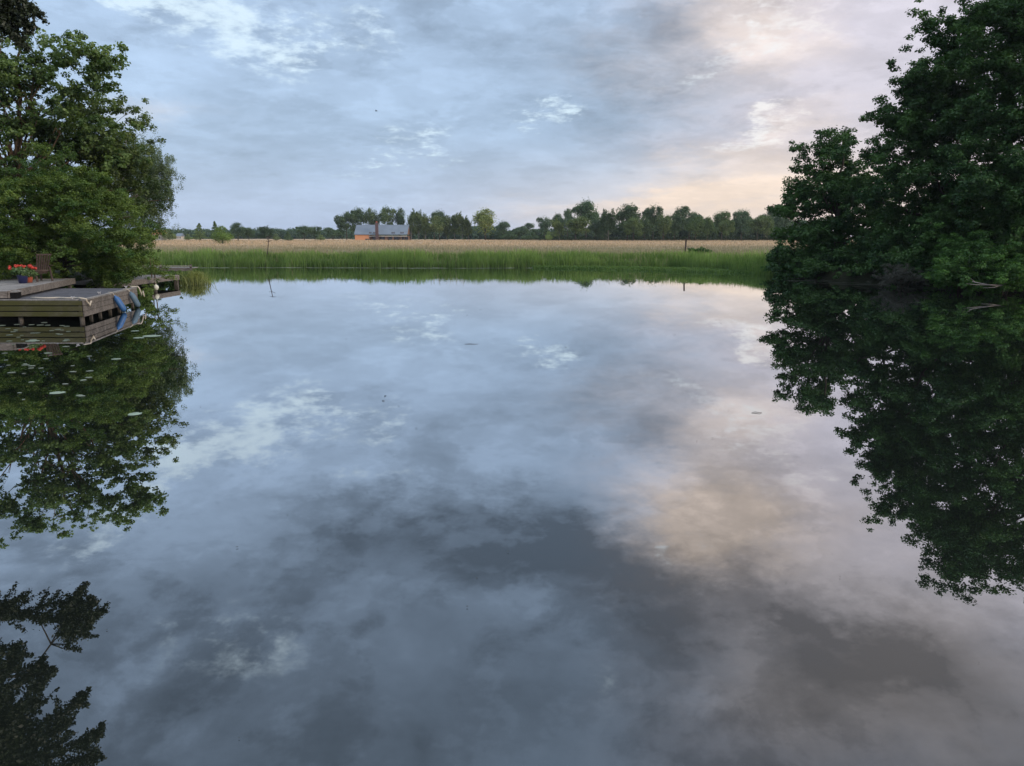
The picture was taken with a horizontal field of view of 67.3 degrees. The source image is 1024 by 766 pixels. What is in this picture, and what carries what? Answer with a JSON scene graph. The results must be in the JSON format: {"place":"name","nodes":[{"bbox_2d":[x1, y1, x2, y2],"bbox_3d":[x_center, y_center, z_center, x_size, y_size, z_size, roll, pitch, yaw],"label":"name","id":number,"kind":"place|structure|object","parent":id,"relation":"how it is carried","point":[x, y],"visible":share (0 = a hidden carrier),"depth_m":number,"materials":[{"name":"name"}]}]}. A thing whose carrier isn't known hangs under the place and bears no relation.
{"place":"outdoors","nodes":[
{"label":"outdoors","id":0,"kind":"place"},
{"bbox_2d":[154,230,166,240],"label":"house","id":1,"kind":"structure","parent":0,"point":[161,238],"depth_m":294.98,"materials":[{"name":"white glass"}]},
{"bbox_2d":[0,267,1023,765],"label":"water","id":2,"kind":"structure","parent":0,"point":[810,553],"depth_m":8.19,"materials":[{"name":"blue liquid"}]},
{"bbox_2d":[0,278,75,297],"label":"raised deck","id":3,"kind":"structure","parent":2,"relation":"in","point":[7,286],"depth_m":31.94,"materials":[{"name":"grey wood"}]},
{"bbox_2d":[8,264,36,282],"bbox_3d":[-20.809,-4.659,32.733,1.109,0.814,0.820,0,11,0],"label":"flower pot","id":4,"kind":"object","parent":3,"relation":"on","point":[23,273],"visible":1,"depth_m":32.56,"materials":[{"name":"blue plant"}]},
{"bbox_2d":[28,271,37,282],"bbox_3d":[-20.946,-4.676,33.307,0.794,0.634,0.617,0,11,0],"label":"flower pot","id":5,"kind":"object","parent":3,"relation":"on","point":[30,277],"visible":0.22,"depth_m":33.26,"materials":[{"name":"ceramic"}]},
{"bbox_2d":[26,254,53,281],"bbox_3d":[-21.078,-5.139,34.209,1.081,1.213,0.885,6,12,27],"label":"deck chair","id":6,"kind":"object","parent":3,"relation":"on","point":[40,270],"visible":0.73,"depth_m":34.03,"materials":[{"name":"brown wood"}]},
{"bbox_2d":[50,391,64,393],"bbox_3d":[-8.877,0.187,15.023,0.292,0.008,0.274,-1,11,-6],"label":"lily pad","id":7,"kind":"object","parent":2,"relation":"on","point":[57,392],"visible":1,"depth_m":15.02,"materials":[{"name":"plant"}]},
{"bbox_2d":[0,286,137,320],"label":"floating platform","id":8,"kind":"structure","parent":2,"relation":"on","point":[27,307],"depth_m":27.95,"materials":[{"name":"brown wood"}]},
{"bbox_2d":[9,290,22,298],"bbox_3d":[-18.165,-3.232,28.130,0.300,0.275,0.640,-3,11,-16],"label":"deck step","id":9,"kind":"object","parent":8,"relation":"on","point":[15,294],"visible":0.96,"depth_m":27.88,"materials":[{"name":"grey wood"}]},
{"bbox_2d":[31,297,91,305],"bbox_3d":[-16.392,-2.947,27.849,2.253,0.353,0.434,0,11,0],"label":"mooring rope","id":10,"kind":"object","parent":8,"relation":"on","point":[63,298],"visible":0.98,"depth_m":27.85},
{"bbox_2d":[108,292,125,311],"bbox_3d":[-15.860,-3.252,30.897,0.615,0.818,0.240,-7,13,-31],"label":"boat fender","id":11,"kind":"object","parent":8,"relation":"hanging from","point":[119,303],"visible":1,"depth_m":30.86,"materials":[{"name":"plastic"}]},
{"bbox_2d":[127,289,139,306],"bbox_3d":[-16.258,-3.632,32.894,0.617,0.818,0.241,-7,13,-32],"label":"boat fender","id":12,"kind":"object","parent":8,"relation":"hanging from","point":[135,300],"visible":1,"depth_m":32.87,"materials":[{"name":"plastic"}]},
{"bbox_2d":[71,275,179,287],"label":"boardwalk","id":13,"kind":"structure","parent":2,"relation":"in","point":[138,280],"depth_m":44.21,"materials":[{"name":"grey wood"}]},
{"bbox_2d":[128,412,141,415],"bbox_3d":[-6.482,0.529,13.223,0.216,0.008,0.255,2,11,8],"label":"lily pad","id":14,"kind":"object","parent":2,"relation":"on","point":[134,413],"visible":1,"depth_m":13.23,"materials":[{"name":"plant"}]},
{"bbox_2d":[130,283,154,300],"bbox_3d":[-17.962,-4.109,37.077,2.189,1.358,1.889,0,11,0],"label":"waterside bush","id":15,"kind":"object","parent":2,"relation":"in","point":[147,294],"visible":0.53,"depth_m":36.81,"materials":[{"name":"green plant"}]},
{"bbox_2d":[142,335,161,336],"bbox_3d":[-11.057,-1.449,23.619,0.571,0.008,0.520,3,11,14],"label":"lily pad","id":16,"kind":"object","parent":2,"relation":"on","point":[151,335],"visible":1,"depth_m":23.68,"materials":[{"name":"plant"}]},
{"bbox_2d":[126,264,197,272],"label":"jetty","id":17,"kind":"object","parent":2,"relation":"in","point":[182,268],"visible":0.23,"depth_m":59.37,"materials":[{"name":"grey wood"}]},
{"bbox_2d":[176,267,215,284],"bbox_3d":[-20.509,-6.632,49.533,3.005,1.833,3.524,0,11,0],"label":"grass tussock","id":18,"kind":"object","parent":2,"relation":"in","point":[192,278],"depth_m":49.31,"materials":[{"name":"green plant"}]},
{"bbox_2d":[788,278,976,290],"bbox_3d":[22.463,-6.531,50.332,8.560,0.007,19.283,-5,12,-27],"label":"floating debris","id":19,"kind":"object","parent":2,"relation":"on","point":[865,284],"visible":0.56,"depth_m":48.98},
{"bbox_2d":[866,263,929,287],"bbox_3d":[23.294,-6.275,46.074,3.408,1.955,3.116,-3,11,-18],"label":"dead brush heap","id":20,"kind":"object","parent":2,"relation":"on","point":[891,278],"visible":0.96,"depth_m":45.59,"materials":[{"name":"brown plant"}]},
{"bbox_2d":[927,262,985,290],"bbox_3d":[25.142,-5.774,43.108,2.903,2.078,3.004,0,11,0],"label":"waterside bush","id":21,"kind":"object","parent":2,"relation":"in","point":[937,285],"visible":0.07,"depth_m":43.54,"materials":[{"name":"green plant"}]},
{"bbox_2d":[975,263,1023,294],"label":"waterside bush","id":22,"kind":"object","parent":2,"relation":"on","point":[1010,282],"visible":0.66,"depth_m":40.33,"materials":[{"name":"green plant"}]},
{"bbox_2d":[0,238,1023,292],"bbox_3d":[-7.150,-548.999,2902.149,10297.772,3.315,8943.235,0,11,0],"label":"ground","id":23,"kind":"structure","parent":0,"point":[844,277],"depth_m":77.17,"materials":[{"name":"green plant"}]},
{"bbox_2d":[0,0,49,51],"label":"overhanging tree","id":24,"kind":"object","parent":23,"relation":"on","point":[13,18],"visible":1,"depth_m":22.31,"materials":[{"name":"green plant"}]},
{"bbox_2d":[0,27,151,276],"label":"maple tree","id":25,"kind":"object","parent":23,"relation":"on","point":[33,122],"visible":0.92,"depth_m":40.20,"materials":[{"name":"green plant"}]},
{"bbox_2d":[0,76,174,230],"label":"maple tree","id":26,"kind":"object","parent":23,"relation":"on","point":[95,156],"visible":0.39,"depth_m":44.17,"materials":[{"name":"green plant"}]},
{"bbox_2d":[0,141,177,287],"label":"hornbeam tree","id":27,"kind":"object","parent":23,"relation":"on","point":[60,205],"visible":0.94,"depth_m":36.72,"materials":[{"name":"green plant"}]},
{"bbox_2d":[87,118,185,241],"bbox_3d":[-26.582,-13.243,54.345,6.094,10.567,5.577,6,12,27],"label":"birch tree","id":28,"kind":"object","parent":23,"relation":"on","point":[157,168],"visible":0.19,"depth_m":54.11,"materials":[{"name":"green plant"}]},
{"bbox_2d":[146,270,187,284],"bbox_3d":[-22.770,-6.682,50.239,3.702,1.707,3.716,0,11,0],"label":"undergrowth bush","id":29,"kind":"object","parent":23,"relation":"on","point":[169,282],"visible":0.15,"depth_m":49.55,"materials":[{"name":"green plant"}]},
{"bbox_2d":[163,229,175,239],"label":"field bush","id":30,"kind":"object","parent":23,"relation":"on","point":[173,236],"visible":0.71,"depth_m":294.22,"materials":[{"name":"green plant"}]},
{"bbox_2d":[176,233,183,238],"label":"house","id":31,"kind":"structure","parent":23,"relation":"on","point":[179,235],"depth_m":511.30,"materials":[{"name":"metal"}]},
{"bbox_2d":[190,223,208,239],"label":"conical tree","id":32,"kind":"object","parent":23,"relation":"on","point":[198,229],"visible":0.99,"depth_m":283.78,"materials":[{"name":"green plant"}]},
{"bbox_2d":[208,221,219,240],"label":"conical tree","id":33,"kind":"object","parent":23,"relation":"on","point":[214,225],"visible":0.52,"depth_m":254.72,"materials":[{"name":"green plant"}]},
{"bbox_2d":[211,226,234,243],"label":"field bush","id":34,"kind":"object","parent":23,"relation":"on","point":[222,235],"visible":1,"depth_m":195.76,"materials":[{"name":"green plant"}]},
{"bbox_2d":[229,221,246,240],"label":"oval tree","id":35,"kind":"object","parent":23,"relation":"on","point":[239,231],"visible":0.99,"depth_m":278.57,"materials":[{"name":"green plant"}]},
{"bbox_2d":[241,227,255,237],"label":"round tree","id":36,"kind":"object","parent":23,"relation":"on","point":[249,231],"visible":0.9,"depth_m":283.99,"materials":[{"name":"green plant"}]},
{"bbox_2d":[257,225,273,239],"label":"birch tree","id":37,"kind":"object","parent":23,"relation":"on","point":[264,231],"visible":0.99,"depth_m":293.83,"materials":[{"name":"green plant"}]},
{"bbox_2d":[283,231,292,240],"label":"conical tree","id":38,"kind":"object","parent":23,"relation":"on","point":[287,237],"visible":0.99,"depth_m":279.77,"materials":[{"name":"green plant"}]},
{"bbox_2d":[98,225,498,239],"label":"distant wood","id":39,"kind":"object","parent":23,"relation":"on","point":[281,233],"visible":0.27,"depth_m":540.57,"materials":[{"name":"green plant"}]},
{"bbox_2d":[295,225,311,239],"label":"round tree","id":40,"kind":"object","parent":23,"relation":"on","point":[302,230],"visible":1,"depth_m":293.01,"materials":[{"name":"green plant"}]},
{"bbox_2d":[309,225,321,236],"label":"round tree","id":41,"kind":"object","parent":23,"relation":"on","point":[314,233],"visible":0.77,"depth_m":298.73,"materials":[{"name":"green plant"}]},
{"bbox_2d":[315,234,324,239],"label":"field bush","id":42,"kind":"object","parent":23,"relation":"on","point":[319,237],"visible":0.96,"depth_m":294.10,"materials":[{"name":"green plant"}]},
{"bbox_2d":[323,227,340,239],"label":"broad tree","id":43,"kind":"object","parent":23,"relation":"on","point":[330,232],"visible":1,"depth_m":322.11,"materials":[{"name":"green plant"}]},
{"bbox_2d":[336,223,345,235],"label":"round tree","id":44,"kind":"object","parent":23,"relation":"on","point":[340,230],"visible":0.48,"depth_m":347.99,"materials":[{"name":"green plant"}]},
{"bbox_2d":[334,211,356,239],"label":"broad tree","id":45,"kind":"object","parent":23,"relation":"on","point":[348,218],"visible":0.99,"depth_m":344.00,"materials":[{"name":"green plant"}]},
{"bbox_2d":[350,207,366,232],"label":"round tree","id":46,"kind":"object","parent":23,"relation":"on","point":[360,217],"visible":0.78,"depth_m":346.08,"materials":[{"name":"green plant"}]},
{"bbox_2d":[365,207,379,224],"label":"oval tree","id":47,"kind":"object","parent":23,"relation":"on","point":[371,218],"visible":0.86,"depth_m":347.83,"materials":[{"name":"green plant"}]},
{"bbox_2d":[354,222,410,240],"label":"farmhouse","id":48,"kind":"object","parent":23,"relation":"on","point":[364,232],"visible":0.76,"depth_m":324.35,"materials":[{"name":"metal"}]},
{"bbox_2d":[377,206,395,235],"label":"round tree","id":49,"kind":"object","parent":23,"relation":"on","point":[384,216],"visible":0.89,"depth_m":346.95,"materials":[{"name":"green plant"}]},
{"bbox_2d":[394,204,405,235],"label":"oval tree","id":50,"kind":"object","parent":23,"relation":"on","point":[399,218],"visible":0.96,"depth_m":347.72,"materials":[{"name":"green plant"}]},
{"bbox_2d":[27,246,783,275],"bbox_3d":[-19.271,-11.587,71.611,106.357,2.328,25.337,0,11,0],"label":"reed bed","id":51,"kind":"object","parent":23,"relation":"on","point":[382,258],"visible":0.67,"depth_m":76.72,"materials":[{"name":"green plant"}]},
{"bbox_2d":[406,208,418,239],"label":"birch tree","id":52,"kind":"object","parent":23,"relation":"on","point":[411,222],"visible":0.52,"depth_m":341.58,"materials":[{"name":"green plant"}]},
{"bbox_2d":[412,209,423,239],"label":"birch tree","id":53,"kind":"object","parent":23,"relation":"on","point":[416,229],"visible":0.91,"depth_m":330.60,"materials":[{"name":"green plant"}]},
{"bbox_2d":[419,213,430,239],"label":"birch tree","id":54,"kind":"object","parent":23,"relation":"on","point":[424,219],"visible":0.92,"depth_m":326.53,"materials":[{"name":"green plant"}]},
{"bbox_2d":[422,215,444,239],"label":"broad tree","id":55,"kind":"object","parent":23,"relation":"on","point":[435,224],"visible":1,"depth_m":324.23,"materials":[{"name":"green plant"}]},
{"bbox_2d":[431,208,444,239],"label":"round tree","id":56,"kind":"object","parent":23,"relation":"on","point":[441,213],"visible":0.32,"depth_m":338.87,"materials":[{"name":"green plant"}]},
{"bbox_2d":[439,215,452,239],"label":"birch tree","id":57,"kind":"object","parent":23,"relation":"on","point":[447,221],"visible":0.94,"depth_m":327.75,"materials":[{"name":"green plant"}]},
{"bbox_2d":[449,212,459,239],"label":"birch tree","id":58,"kind":"object","parent":23,"relation":"on","point":[453,225],"visible":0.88,"depth_m":328.56,"materials":[{"name":"green plant"}]},
{"bbox_2d":[454,211,466,238],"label":"birch tree","id":59,"kind":"object","parent":23,"relation":"on","point":[458,218],"visible":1,"depth_m":326.44,"materials":[{"name":"green plant"}]},
{"bbox_2d":[461,215,472,239],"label":"birch tree","id":60,"kind":"object","parent":23,"relation":"on","point":[467,223],"visible":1,"depth_m":326.81,"materials":[{"name":"green plant"}]},
{"bbox_2d":[70,239,897,257],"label":"meadow grass","id":61,"kind":"structure","parent":23,"relation":"on","point":[359,246],"depth_m":155.26,"materials":[{"name":"plant"}]},
{"bbox_2d":[472,208,497,239],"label":"oval tree","id":62,"kind":"object","parent":23,"relation":"on","point":[483,219],"visible":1,"depth_m":319.05,"materials":[{"name":"green plant"}]},
{"bbox_2d":[497,220,510,239],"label":"round tree","id":63,"kind":"object","parent":23,"relation":"on","point":[502,227],"visible":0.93,"depth_m":362.62,"materials":[{"name":"green plant"}]},
{"bbox_2d":[498,231,517,239],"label":"field bush","id":64,"kind":"object","parent":23,"relation":"on","point":[510,236],"visible":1,"depth_m":337.23,"materials":[{"name":"green plant"}]},
{"bbox_2d":[513,223,534,239],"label":"broad tree","id":65,"kind":"object","parent":23,"relation":"on","point":[523,230],"visible":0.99,"depth_m":370.50,"materials":[{"name":"green plant"}]},
{"bbox_2d":[521,232,538,239],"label":"field bush","id":66,"kind":"object","parent":23,"relation":"on","point":[527,236],"visible":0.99,"depth_m":338.06,"materials":[{"name":"green plant"}]},
{"bbox_2d":[536,215,551,236],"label":"round tree","id":67,"kind":"object","parent":23,"relation":"on","point":[544,225],"visible":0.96,"depth_m":341.65,"materials":[{"name":"green plant"}]},
{"bbox_2d":[545,232,553,239],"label":"field bush","id":68,"kind":"object","parent":23,"relation":"on","point":[549,237],"visible":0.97,"depth_m":279.46,"materials":[{"name":"green plant"}]},
{"bbox_2d":[550,212,564,236],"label":"oval tree","id":69,"kind":"object","parent":23,"relation":"on","point":[558,216],"visible":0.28,"depth_m":332.32,"materials":[{"name":"green plant"}]},
{"bbox_2d":[550,218,566,239],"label":"birch tree","id":70,"kind":"object","parent":23,"relation":"on","point":[557,225],"visible":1,"depth_m":276.73,"materials":[{"name":"green plant"}]},
{"bbox_2d":[560,208,574,236],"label":"broad tree","id":71,"kind":"object","parent":23,"relation":"on","point":[567,214],"visible":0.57,"depth_m":323.03,"materials":[{"name":"green plant"}]},
{"bbox_2d":[564,216,591,239],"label":"broad tree","id":72,"kind":"object","parent":23,"relation":"on","point":[577,224],"visible":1,"depth_m":272.47,"materials":[{"name":"green plant"}]},
{"bbox_2d":[571,197,600,236],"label":"round tree","id":73,"kind":"object","parent":23,"relation":"on","point":[585,209],"visible":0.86,"depth_m":303.54,"materials":[{"name":"green plant"}]},
{"bbox_2d":[588,219,601,239],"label":"round tree","id":74,"kind":"object","parent":23,"relation":"on","point":[594,225],"visible":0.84,"depth_m":292.89,"materials":[{"name":"green plant"}]},
{"bbox_2d":[599,208,616,240],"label":"birch tree","id":75,"kind":"object","parent":23,"relation":"on","point":[607,220],"visible":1,"depth_m":280.28,"materials":[{"name":"green plant"}]},
{"bbox_2d":[615,202,641,240],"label":"round tree","id":76,"kind":"object","parent":23,"relation":"on","point":[628,212],"visible":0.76,"depth_m":281.86,"materials":[{"name":"green plant"}]},
{"bbox_2d":[623,216,643,240],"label":"round tree","id":77,"kind":"object","parent":23,"relation":"on","point":[633,223],"visible":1,"depth_m":269.02,"materials":[{"name":"green plant"}]},
{"bbox_2d":[640,215,651,240],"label":"oval tree","id":78,"kind":"object","parent":23,"relation":"on","point":[647,225],"visible":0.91,"depth_m":277.55,"materials":[{"name":"green plant"}]},
{"bbox_2d":[482,217,822,239],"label":"background wood","id":79,"kind":"object","parent":23,"relation":"on","point":[619,232],"visible":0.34,"depth_m":321.85,"materials":[{"name":"green plant"}]},
{"bbox_2d":[642,203,663,239],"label":"round tree","id":80,"kind":"object","parent":23,"relation":"on","point":[650,214],"visible":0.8,"depth_m":280.34,"materials":[{"name":"green plant"}]},
{"bbox_2d":[539,236,787,240],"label":"hedge","id":81,"kind":"object","parent":23,"relation":"on","point":[656,238],"visible":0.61,"depth_m":294.43,"materials":[{"name":"plant"}]},
{"bbox_2d":[656,213,672,240],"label":"oval tree","id":82,"kind":"object","parent":23,"relation":"on","point":[664,224],"visible":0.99,"depth_m":269.04,"materials":[{"name":"green plant"}]},
{"bbox_2d":[665,213,682,240],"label":"round tree","id":83,"kind":"object","parent":23,"relation":"on","point":[674,219],"visible":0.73,"depth_m":282.48,"materials":[{"name":"green plant"}]},
{"bbox_2d":[673,205,705,240],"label":"broad tree","id":84,"kind":"object","parent":23,"relation":"on","point":[683,212],"visible":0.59,"depth_m":282.85,"materials":[{"name":"green plant"}]},
{"bbox_2d":[686,217,703,239],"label":"oval tree","id":85,"kind":"object","parent":23,"relation":"on","point":[696,225],"visible":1,"depth_m":267.91,"materials":[{"name":"green plant"}]},
{"bbox_2d":[688,246,712,253],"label":"dark bush","id":86,"kind":"object","parent":23,"relation":"on","point":[698,249],"visible":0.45,"depth_m":80.34,"materials":[{"name":"green plant"}]},
{"bbox_2d":[701,215,713,240],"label":"oval tree","id":87,"kind":"object","parent":23,"relation":"on","point":[709,222],"visible":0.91,"depth_m":269.87,"materials":[{"name":"green plant"}]},
{"bbox_2d":[711,210,730,240],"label":"round tree","id":88,"kind":"object","parent":23,"relation":"on","point":[718,219],"visible":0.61,"depth_m":283.00,"materials":[{"name":"green plant"}]},
{"bbox_2d":[718,218,734,236],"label":"round tree","id":89,"kind":"object","parent":23,"relation":"on","point":[724,227],"visible":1,"depth_m":269.76,"materials":[{"name":"green plant"}]},
{"bbox_2d":[732,209,751,239],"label":"round tree","id":90,"kind":"object","parent":23,"relation":"on","point":[740,218],"visible":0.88,"depth_m":283.86,"materials":[{"name":"green plant"}]},
{"bbox_2d":[746,215,771,239],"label":"broad tree","id":91,"kind":"object","parent":23,"relation":"on","point":[761,221],"visible":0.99,"depth_m":271.16,"materials":[{"name":"green plant"}]},
{"bbox_2d":[753,211,775,238],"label":"broad tree","id":92,"kind":"object","parent":23,"relation":"on","point":[768,213],"visible":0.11,"depth_m":292.11,"materials":[{"name":"green plant"}]},
{"bbox_2d":[763,215,773,240],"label":"oval tree","id":93,"kind":"object","parent":23,"relation":"on","point":[770,226],"visible":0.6,"depth_m":271.36,"materials":[{"name":"green plant"}]},
{"bbox_2d":[771,214,795,232],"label":"round tree","id":94,"kind":"object","parent":23,"relation":"on","point":[780,222],"visible":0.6,"depth_m":284.98,"materials":[{"name":"green plant"}]},
{"bbox_2d":[760,233,821,275],"bbox_3d":[21.571,-9.716,59.324,4.587,3.674,4.068,5,12,25],"label":"waterside bush","id":95,"kind":"object","parent":23,"relation":"on","point":[805,251],"visible":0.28,"depth_m":58.73,"materials":[{"name":"green plant"}]},
{"bbox_2d":[778,248,861,278],"bbox_3d":[23.406,-8.715,57.299,6.355,2.796,6.173,0,11,0],"label":"waterside bush","id":96,"kind":"object","parent":23,"relation":"on","point":[811,275],"visible":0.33,"depth_m":55.27,"materials":[{"name":"green plant"}]},
{"bbox_2d":[764,125,904,278],"bbox_3d":[24.523,-13.054,57.114,12.700,12.525,12.887,0,11,0],"label":"alder tree","id":97,"kind":"object","parent":23,"relation":"on","point":[833,194],"visible":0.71,"depth_m":57.06,"materials":[{"name":"green plant"}]},
{"bbox_2d":[832,238,908,280],"bbox_3d":[24.479,-7.972,52.447,4.941,3.746,4.982,5,12,24],"label":"waterside bush","id":98,"kind":"object","parent":23,"relation":"on","point":[849,254],"visible":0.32,"depth_m":51.84,"materials":[{"name":"green plant"}]},
{"bbox_2d":[879,222,973,283],"bbox_3d":[26.259,-7.777,47.246,5.358,4.299,5.680,-6,13,-30],"label":"waterside bush","id":99,"kind":"object","parent":23,"relation":"on","point":[923,244],"visible":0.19,"depth_m":46.47,"materials":[{"name":"green plant"}]},
{"bbox_2d":[830,0,1023,288],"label":"alder tree","id":100,"kind":"object","parent":23,"relation":"on","point":[924,92],"visible":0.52,"depth_m":48.35,"materials":[{"name":"green plant"}]},
{"bbox_2d":[924,222,1023,293],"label":"waterside bush","id":101,"kind":"object","parent":23,"relation":"on","point":[945,271],"visible":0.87,"depth_m":40.72,"materials":[{"name":"green plant"}]},
{"bbox_2d":[967,280,1017,287],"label":"fallen branch","id":102,"kind":"object","parent":101,"relation":"attached to","point":[987,284],"visible":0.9,"depth_m":39.73,"materials":[{"name":"grey wood"}]},
{"bbox_2d":[927,0,1023,262],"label":"alder tree","id":103,"kind":"object","parent":23,"relation":"on","point":[1006,17],"visible":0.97,"depth_m":42.18,"materials":[{"name":"green plant"}]},
{"bbox_2d":[0,0,1023,235],"label":"sky","id":104,"kind":"structure","parent":0,"point":[522,111],"materials":[{"name":"blue"}]}
]}

